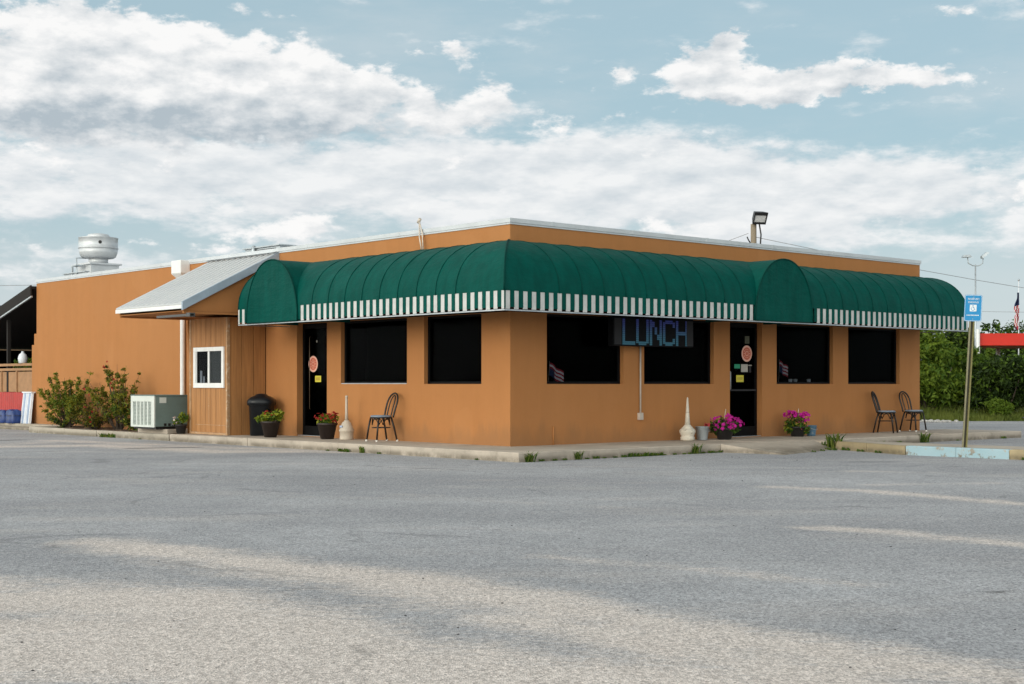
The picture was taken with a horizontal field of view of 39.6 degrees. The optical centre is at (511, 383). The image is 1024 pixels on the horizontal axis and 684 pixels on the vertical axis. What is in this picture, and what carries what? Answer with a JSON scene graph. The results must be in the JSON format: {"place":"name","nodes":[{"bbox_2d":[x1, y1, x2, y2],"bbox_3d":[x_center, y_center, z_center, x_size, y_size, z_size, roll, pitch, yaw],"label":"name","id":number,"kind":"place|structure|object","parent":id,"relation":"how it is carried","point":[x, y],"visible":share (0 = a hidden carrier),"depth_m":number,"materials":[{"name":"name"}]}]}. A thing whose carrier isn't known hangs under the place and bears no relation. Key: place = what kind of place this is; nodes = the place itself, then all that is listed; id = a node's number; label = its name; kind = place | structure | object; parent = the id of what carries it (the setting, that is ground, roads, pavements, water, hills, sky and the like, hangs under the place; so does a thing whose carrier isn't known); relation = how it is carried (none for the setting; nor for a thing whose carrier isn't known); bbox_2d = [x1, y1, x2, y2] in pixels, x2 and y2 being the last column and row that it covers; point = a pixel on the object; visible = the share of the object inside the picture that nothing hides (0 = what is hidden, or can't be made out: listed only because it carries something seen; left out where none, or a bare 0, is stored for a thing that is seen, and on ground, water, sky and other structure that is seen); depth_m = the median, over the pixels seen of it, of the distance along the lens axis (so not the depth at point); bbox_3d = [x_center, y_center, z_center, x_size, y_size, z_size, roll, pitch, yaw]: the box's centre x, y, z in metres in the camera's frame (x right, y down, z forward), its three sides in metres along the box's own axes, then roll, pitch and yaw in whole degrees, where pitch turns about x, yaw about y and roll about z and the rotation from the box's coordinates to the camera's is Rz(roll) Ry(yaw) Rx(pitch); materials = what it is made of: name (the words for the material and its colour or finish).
{"place":"outdoors","nodes":[
{"label":"outdoors","id":0,"kind":"place"},
{"bbox_2d":[0,305,31,350],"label":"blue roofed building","id":1,"kind":"structure","parent":0,"point":[16,349],"depth_m":64.87,"materials":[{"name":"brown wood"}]},
{"bbox_2d":[57,427,189,433],"bbox_3d":[-9.039,1.094,33.268,1.190,0.095,6.980,0,0,-42],"label":"planting bed","id":2,"kind":"object","parent":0,"point":[105,428],"visible":0.36,"depth_m":34.27,"materials":[{"name":"soil"}]},
{"bbox_2d":[45,413,81,427],"bbox_3d":[-11.182,0.943,35.687,1.049,0.467,0.664,0,0,-20],"label":"garden bush","id":3,"kind":"object","parent":2,"relation":"on","point":[53,419],"visible":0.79,"depth_m":35.58,"materials":[{"name":"green plant"}]},
{"bbox_2d":[37,372,98,427],"bbox_3d":[-11.092,0.393,35.593,0.976,1.413,1.820,0,0,-42],"label":"garden bush","id":4,"kind":"object","parent":2,"relation":"on","point":[68,402],"visible":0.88,"depth_m":35.51,"materials":[{"name":"green plant"}]},
{"bbox_2d":[68,399,114,428],"bbox_3d":[-10.173,0.726,34.490,1.446,0.766,0.928,0,0,43],"label":"garden bush","id":5,"kind":"object","parent":2,"relation":"on","point":[94,420],"visible":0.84,"depth_m":34.38,"materials":[{"name":"green plant"}]},
{"bbox_2d":[83,361,140,429],"bbox_3d":[-9.328,0.275,33.527,0.978,1.644,1.801,0,0,-37],"label":"garden bush","id":6,"kind":"object","parent":2,"relation":"on","point":[118,397],"visible":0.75,"depth_m":33.36,"materials":[{"name":"green plant"}]},
{"bbox_2d":[110,402,137,430],"bbox_3d":[-8.693,0.756,32.860,0.948,0.704,1.132,0,0,-39],"label":"garden bush","id":7,"kind":"object","parent":2,"relation":"on","point":[125,421],"visible":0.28,"depth_m":32.81,"materials":[{"name":"green plant"}]},
{"bbox_2d":[138,428,188,433],"bbox_3d":[-7.628,1.048,31.290,0.630,0.145,1.350,0,0,-42],"label":"ac pad","id":8,"kind":"object","parent":2,"relation":"on","point":[166,431],"visible":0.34,"depth_m":30.87,"materials":[{"name":"concrete"}]},
{"bbox_2d":[131,394,186,428],"bbox_3d":[-7.725,0.605,31.170,0.825,0.739,1.090,0,0,-42],"label":"air conditioner","id":9,"kind":"object","parent":8,"relation":"on","point":[154,411],"visible":0.91,"depth_m":30.78,"materials":[{"name":"grey paint"}]},
{"bbox_2d":[0,405,1023,683],"bbox_3d":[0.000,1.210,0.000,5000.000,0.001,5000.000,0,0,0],"label":"parking lot","id":10,"kind":"structure","parent":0,"point":[824,567],"depth_m":9.43,"materials":[{"name":"grey asphalt"}]},
{"bbox_2d":[0,422,59,430],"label":"porch step","id":11,"kind":"object","parent":10,"relation":"on","point":[17,426],"visible":0.06,"depth_m":38.05,"materials":[{"name":"concrete"}]},
{"bbox_2d":[0,410,6,422],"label":"tarp bundle","id":12,"kind":"object","parent":11,"relation":"on","point":[2,416],"visible":0.44,"depth_m":39.12,"materials":[{"name":"blue plastic"}]},
{"bbox_2d":[6,409,20,422],"bbox_3d":[-13.590,0.881,38.871,0.431,0.378,0.582,0,0,-34],"label":"tarp bundle","id":13,"kind":"object","parent":11,"relation":"on","point":[13,415],"visible":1,"depth_m":38.68,"materials":[{"name":"blue plastic"}]},
{"bbox_2d":[0,285,36,423],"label":"porch","id":14,"kind":"object","parent":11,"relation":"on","point":[18,321],"visible":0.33,"depth_m":40.59,"materials":[{"name":"brown wood"}]},
{"bbox_2d":[0,363,31,421],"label":"porch railing","id":15,"kind":"object","parent":14,"relation":"attached to","point":[19,384],"visible":0.62,"depth_m":39.61,"materials":[{"name":"brown wood"}]},
{"bbox_2d":[11,358,31,371],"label":"porch plant","id":16,"kind":"object","parent":15,"relation":"on","point":[29,361],"visible":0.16,"depth_m":40.45,"materials":[{"name":"green plant"}]},
{"bbox_2d":[18,351,27,362],"bbox_3d":[-13.530,-0.738,39.328,0.260,0.335,0.260,0,0,0],"label":"white jug","id":17,"kind":"object","parent":15,"relation":"on","point":[22,357],"visible":1,"depth_m":39.24,"materials":[{"name":"plastic"}]},
{"bbox_2d":[20,392,34,423],"bbox_3d":[-13.149,0.640,38.588,0.180,0.860,0.630,0,0,-42],"label":"ribbed panel","id":18,"kind":"object","parent":11,"relation":"on","point":[26,410],"visible":1,"depth_m":38.50,"materials":[{"name":"white plastic"}]},
{"bbox_2d":[29,426,169,440],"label":"bed curb","id":19,"kind":"structure","parent":10,"relation":"on","point":[94,433],"depth_m":32.75,"materials":[{"name":"concrete"}]},
{"bbox_2d":[98,433,114,437],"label":"weed","id":20,"kind":"object","parent":10,"relation":"on","point":[112,435],"visible":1,"depth_m":32.17,"materials":[{"name":"green plant"}]},
{"bbox_2d":[337,448,349,451],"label":"weed","id":21,"kind":"object","parent":10,"relation":"on","point":[344,450],"visible":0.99,"depth_m":25.29,"materials":[{"name":"green plant"}]},
{"bbox_2d":[35,218,967,446],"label":"restaurant","id":22,"kind":"structure","parent":10,"relation":"on","point":[465,333],"depth_m":27.99,"materials":[{"name":"orange paint"}]},
{"bbox_2d":[62,271,89,275],"bbox_3d":[-11.662,-2.695,38.000,0.110,0.570,1.470,0,0,-42],"label":"roof skirt","id":23,"kind":"object","parent":22,"relation":"on","point":[74,273],"visible":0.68,"depth_m":37.89,"materials":[{"name":"metal"}]},
{"bbox_2d":[71,233,121,274],"bbox_3d":[-11.200,-3.232,38.260,1.206,1.645,1.052,0,0,-42],"label":"exhaust fan","id":24,"kind":"object","parent":22,"relation":"on","point":[97,250],"visible":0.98,"depth_m":37.94,"materials":[{"name":"metal"}]},
{"bbox_2d":[193,347,224,387],"bbox_3d":[-6.335,-0.345,29.743,0.050,0.850,1.240,0,0,-42],"label":"sliding window","id":25,"kind":"structure","parent":22,"relation":"in","point":[217,353],"depth_m":29.65,"materials":[{"name":"white paint"}]},
{"bbox_2d":[242,244,296,251],"bbox_3d":[-5.457,-2.840,33.872,1.350,0.860,1.600,0,0,-42],"label":"rooftop unit","id":26,"kind":"object","parent":22,"relation":"on","point":[258,248],"visible":0.2,"depth_m":33.33,"materials":[{"name":"metal"}]},
{"bbox_2d":[300,323,326,435],"bbox_3d":[-3.916,-0.089,28.654,0.244,2.272,1.068,0,0,-42],"label":"door","id":27,"kind":"structure","parent":22,"relation":"in","point":[313,363],"depth_m":28.87,"materials":[{"name":"black glass"}]},
{"bbox_2d":[341,318,406,383],"bbox_3d":[-2.588,-0.613,27.065,0.136,1.224,2.108,0,0,-42],"label":"window","id":28,"kind":"structure","parent":22,"relation":"in","point":[398,319],"depth_m":27.71,"materials":[{"name":"brown glass"}]},
{"bbox_2d":[428,314,480,383],"bbox_3d":[-0.980,-0.613,25.330,0.055,1.224,1.598,0,0,-42],"label":"window","id":29,"kind":"structure","parent":22,"relation":"in","point":[468,315],"depth_m":25.87,"materials":[{"name":"brown glass"}]},
{"bbox_2d":[548,361,563,380],"bbox_3d":[0.769,-0.192,25.032,0.366,0.437,0.035,0,0,-43],"label":"flag","id":30,"kind":"object","parent":22,"relation":"attached to","point":[556,374],"visible":1,"depth_m":25.03,"materials":[{"name":"multicoloured fabric"}]},
{"bbox_2d":[547,314,619,383],"bbox_3d":[1.244,-0.613,25.391,1.918,1.224,0.055,0,0,-42],"label":"window","id":31,"kind":"structure","parent":22,"relation":"in","point":[550,315],"depth_m":25.55,"materials":[{"name":"brown glass"}]},
{"bbox_2d":[608,316,692,347],"bbox_3d":[2.569,-0.963,26.114,2.160,0.555,0.146,0,0,-42],"label":"led sign","id":32,"kind":"object","parent":22,"relation":"hanging from","point":[644,332],"visible":1,"depth_m":25.98,"materials":[{"name":"black paint"}]},
{"bbox_2d":[644,320,709,383],"bbox_3d":[3.106,-0.613,27.059,1.978,1.224,0.055,0,0,-42],"label":"window","id":33,"kind":"structure","parent":22,"relation":"in","point":[694,321],"depth_m":27.67,"materials":[{"name":"brown glass"}]},
{"bbox_2d":[730,322,760,436],"bbox_3d":[4.565,-0.089,28.405,1.008,2.272,0.244,0,0,-42],"label":"door","id":34,"kind":"structure","parent":22,"relation":"in","point":[746,431],"depth_m":28.58,"materials":[{"name":"black glass"}]},
{"bbox_2d":[747,211,767,243],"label":"floodlight pole","id":35,"kind":"object","parent":22,"relation":"on","point":[759,217],"visible":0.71,"depth_m":40.36,"materials":[{"name":"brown wood"}]},
{"bbox_2d":[757,237,1022,287],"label":"power line","id":36,"kind":"object","parent":35,"relation":"attached to","point":[922,270],"visible":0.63,"depth_m":45.33,"materials":[{"name":"black metal"}]},
{"bbox_2d":[778,359,787,381],"bbox_3d":[5.590,-0.260,29.347,0.306,0.501,0.035,0,0,-43],"label":"flag","id":37,"kind":"object","parent":22,"relation":"attached to","point":[783,369],"visible":1,"depth_m":29.38,"materials":[{"name":"multicoloured fabric"}]},
{"bbox_2d":[777,324,829,383],"bbox_3d":[6.030,-0.613,29.677,1.928,1.224,0.055,0,0,-42],"label":"window","id":38,"kind":"structure","parent":22,"relation":"in","point":[827,328],"depth_m":30.27,"materials":[{"name":"brown glass"}]},
{"bbox_2d":[848,327,895,383],"bbox_3d":[7.889,-0.613,31.341,1.958,1.224,0.055,0,0,-42],"label":"window","id":39,"kind":"structure","parent":22,"relation":"in","point":[850,328],"depth_m":31.82,"materials":[{"name":"brown glass"}]},
{"bbox_2d":[20,468,1015,670],"bbox_3d":[0.177,1.207,14.957,19.854,0.010,19.895,0,0,0],"label":"grit","id":40,"kind":"object","parent":10,"relation":"on","point":[502,603],"visible":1,"depth_m":8.83,"materials":[{"name":"gravel"}]},
{"bbox_2d":[524,450,540,461],"bbox_3d":[0.309,1.120,22.033,0.345,0.176,0.252,0,0,5],"label":"weed","id":41,"kind":"object","parent":10,"relation":"on","point":[529,458],"visible":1,"depth_m":22.02,"materials":[{"name":"green plant"}]},
{"bbox_2d":[574,450,583,459],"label":"weed","id":42,"kind":"object","parent":10,"relation":"on","point":[578,456],"visible":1,"depth_m":22.72,"materials":[{"name":"green plant"}]},
{"bbox_2d":[628,452,648,456],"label":"weed","id":43,"kind":"object","parent":10,"relation":"on","point":[637,454],"visible":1,"depth_m":23.64,"materials":[{"name":"green plant"}]},
{"bbox_2d":[650,452,662,455],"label":"weed","id":44,"kind":"object","parent":10,"relation":"on","point":[656,454],"visible":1,"depth_m":23.94,"materials":[{"name":"green plant"}]},
{"bbox_2d":[691,442,704,453],"bbox_3d":[3.214,1.108,24.632,0.333,0.200,0.238,0,0,10],"label":"weed","id":45,"kind":"object","parent":10,"relation":"on","point":[695,449],"visible":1,"depth_m":24.61,"materials":[{"name":"green plant"}]},
{"bbox_2d":[824,432,844,448],"bbox_3d":[5.969,1.040,26.261,0.399,0.336,0.533,0,0,6],"label":"weed","id":46,"kind":"object","parent":10,"relation":"on","point":[830,441],"visible":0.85,"depth_m":26.28,"materials":[{"name":"green plant"}]},
{"bbox_2d":[918,432,932,442],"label":"weed","id":47,"kind":"object","parent":10,"relation":"on","point":[925,437],"visible":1,"depth_m":29.37,"materials":[{"name":"green plant"}]},
{"bbox_2d":[833,441,1023,459],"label":"path curb","id":48,"kind":"structure","parent":10,"relation":"on","point":[1011,454],"depth_m":23.80,"materials":[{"name":"blue concrete"}]},
{"bbox_2d":[920,330,974,411],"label":"shrub","id":49,"kind":"object","parent":10,"relation":"on","point":[935,355],"visible":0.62,"depth_m":47.73,"materials":[{"name":"green plant"}]},
{"bbox_2d":[922,346,985,411],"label":"shrub","id":50,"kind":"object","parent":10,"relation":"on","point":[959,376],"visible":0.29,"depth_m":48.05,"materials":[{"name":"green plant"}]},
{"bbox_2d":[934,328,981,353],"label":"tree","id":51,"kind":"object","parent":10,"relation":"on","point":[958,339],"visible":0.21,"depth_m":74.24,"materials":[{"name":"green plant"}]},
{"bbox_2d":[949,347,996,404],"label":"shrub","id":52,"kind":"object","parent":10,"relation":"on","point":[990,351],"visible":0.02,"depth_m":49.52,"materials":[{"name":"green plant"}]},
{"bbox_2d":[961,252,988,412],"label":"lot light","id":53,"kind":"object","parent":10,"relation":"on","point":[981,256],"visible":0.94,"depth_m":59.97,"materials":[{"name":"metal"}]},
{"bbox_2d":[957,354,1023,412],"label":"shrub","id":54,"kind":"object","parent":10,"relation":"on","point":[1004,375],"visible":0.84,"depth_m":47.42,"materials":[{"name":"green plant"}]},
{"bbox_2d":[980,331,1008,359],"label":"tree","id":55,"kind":"object","parent":10,"relation":"on","point":[993,355],"visible":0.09,"depth_m":97.02,"materials":[{"name":"green plant"}]},
{"bbox_2d":[983,396,1015,415],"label":"shrub","id":56,"kind":"object","parent":10,"relation":"on","point":[996,406],"visible":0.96,"depth_m":46.77,"materials":[{"name":"green plant"}]},
{"bbox_2d":[976,329,1023,354],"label":"red canopy","id":57,"kind":"object","parent":10,"relation":"on","point":[998,341],"visible":0.59,"depth_m":70.00,"materials":[{"name":"paint"}]},
{"bbox_2d":[980,319,1023,356],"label":"tree","id":58,"kind":"object","parent":10,"relation":"on","point":[996,327],"visible":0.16,"depth_m":100.31,"materials":[{"name":"green plant"}]},
{"bbox_2d":[1012,354,1023,406],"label":"shrub","id":59,"kind":"object","parent":10,"relation":"on","point":[1022,389],"visible":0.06,"depth_m":49.64,"materials":[{"name":"green plant"}]},
{"bbox_2d":[1018,279,1019,354],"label":"flagpole","id":60,"kind":"object","parent":10,"relation":"on","point":[1018,322],"visible":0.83,"depth_m":79.98,"materials":[{"name":"white metal"}]},
{"bbox_2d":[1014,292,1018,329],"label":"flag","id":61,"kind":"object","parent":60,"relation":"hanging from","point":[1016,311],"visible":1,"depth_m":79.94,"materials":[{"name":"multicoloured fabric"}]},
{"bbox_2d":[0,0,1023,353],"label":"sky","id":62,"kind":"structure","parent":0,"point":[171,130],"materials":[{"name":"blue"}]},
{"bbox_2d":[170,429,1020,462],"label":"sidewalk","id":63,"kind":"structure","parent":0,"point":[782,445],"depth_m":25.30,"materials":[{"name":"concrete"}]},
{"bbox_2d":[172,412,188,433],"bbox_3d":[-7.058,0.817,30.283,0.358,0.485,0.271,0,0,-25],"label":"flower pot","id":64,"kind":"object","parent":63,"relation":"on","point":[180,428],"visible":1,"depth_m":30.24,"materials":[{"name":"black plastic"}]},
{"bbox_2d":[247,394,275,435],"bbox_3d":[-5.144,0.627,29.212,0.580,0.862,0.580,0,0,0],"label":"trash bin","id":65,"kind":"object","parent":63,"relation":"on","point":[258,404],"visible":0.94,"depth_m":28.98,"materials":[{"name":"black plastic"}]},
{"bbox_2d":[254,409,284,436],"bbox_3d":[-4.831,0.761,28.259,0.612,0.594,0.389,0,0,0],"label":"flower pot","id":66,"kind":"object","parent":63,"relation":"on","point":[270,427],"visible":1,"depth_m":28.16,"materials":[{"name":"plastic"}]},
{"bbox_2d":[314,411,338,438],"bbox_3d":[-3.555,0.789,27.313,0.501,0.537,0.394,0,0,0],"label":"flower pot","id":67,"kind":"object","parent":63,"relation":"on","point":[326,424],"visible":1,"depth_m":27.21,"materials":[{"name":"plastic"}]},
{"bbox_2d":[339,395,353,439],"bbox_3d":[-3.141,0.637,27.006,0.284,0.842,0.284,0,0,0],"label":"ash receptacle","id":68,"kind":"object","parent":63,"relation":"on","point":[346,430],"visible":1,"depth_m":26.92,"materials":[{"name":"beige plastic"}]},
{"bbox_2d":[365,392,398,441],"bbox_3d":[-2.370,0.607,26.186,0.537,0.905,0.418,0,0,-36],"label":"cafe chair","id":69,"kind":"object","parent":63,"relation":"on","point":[384,417],"visible":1,"depth_m":26.13,"materials":[{"name":"grey metal"}]},
{"bbox_2d":[679,397,695,440],"bbox_3d":[3.280,0.653,26.580,0.304,0.810,0.297,0,0,0],"label":"ash receptacle","id":70,"kind":"object","parent":63,"relation":"on","point":[687,430],"visible":1,"depth_m":26.50,"materials":[{"name":"white plastic"}]},
{"bbox_2d":[695,426,709,439],"bbox_3d":[3.598,0.930,26.869,0.282,0.255,0.284,0,0,0],"label":"bucket","id":71,"kind":"object","parent":63,"relation":"on","point":[702,432],"visible":1,"depth_m":26.78,"materials":[{"name":"metal"}]},
{"bbox_2d":[704,409,744,439],"bbox_3d":[4.030,0.767,27.053,0.773,0.581,0.502,0,0,0],"label":"flower pot","id":72,"kind":"object","parent":63,"relation":"on","point":[721,428],"visible":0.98,"depth_m":26.96,"materials":[{"name":"black plastic"}]},
{"bbox_2d":[783,409,810,436],"bbox_3d":[5.753,0.778,28.722,0.571,0.560,0.446,0,0,0],"label":"flower pot","id":73,"kind":"object","parent":63,"relation":"on","point":[797,428],"visible":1,"depth_m":28.63,"materials":[{"name":"black plastic"}]},
{"bbox_2d":[806,425,817,435],"bbox_3d":[6.111,0.951,29.024,0.245,0.215,0.247,0,0,0],"label":"bucket","id":74,"kind":"object","parent":63,"relation":"on","point":[812,431],"visible":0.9,"depth_m":28.94,"materials":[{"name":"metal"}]},
{"bbox_2d":[871,391,897,432],"bbox_3d":[8.066,0.607,30.848,0.533,0.905,0.418,0,0,28],"label":"cafe chair","id":75,"kind":"object","parent":63,"relation":"on","point":[879,410],"visible":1,"depth_m":30.78,"materials":[{"name":"grey metal"}]},
{"bbox_2d":[899,391,926,431],"bbox_3d":[8.878,0.607,31.576,0.418,0.905,0.538,0,0,-38],"label":"cafe chair","id":76,"kind":"object","parent":63,"relation":"on","point":[909,411],"visible":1,"depth_m":31.56,"materials":[{"name":"metal"}]},
{"bbox_2d":[814,440,1023,449],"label":"path","id":77,"kind":"structure","parent":0,"point":[951,445],"depth_m":24.60,"materials":[{"name":"concrete"}]},
{"bbox_2d":[962,295,981,447],"bbox_3d":[7.686,-0.163,23.787,0.373,2.661,0.050,0,0,-11],"label":"parking sign","id":78,"kind":"object","parent":77,"relation":"on","point":[972,309],"visible":1,"depth_m":23.78,"materials":[{"name":"blue metal"}]},
{"bbox_2d":[920,419,958,421],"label":"gravel","id":79,"kind":"structure","parent":0,"point":[931,420],"depth_m":44.89,"materials":[{"name":"grey gravel"}]},
{"bbox_2d":[920,402,1023,420],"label":"grass","id":80,"kind":"structure","parent":0,"point":[986,416],"depth_m":46.58,"materials":[{"name":"green plant"}]},
{"bbox_2d":[924,405,1023,417],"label":"tall grass","id":81,"kind":"structure","parent":0,"point":[962,415],"depth_m":47.41,"materials":[{"name":"green plant"}]}
]}

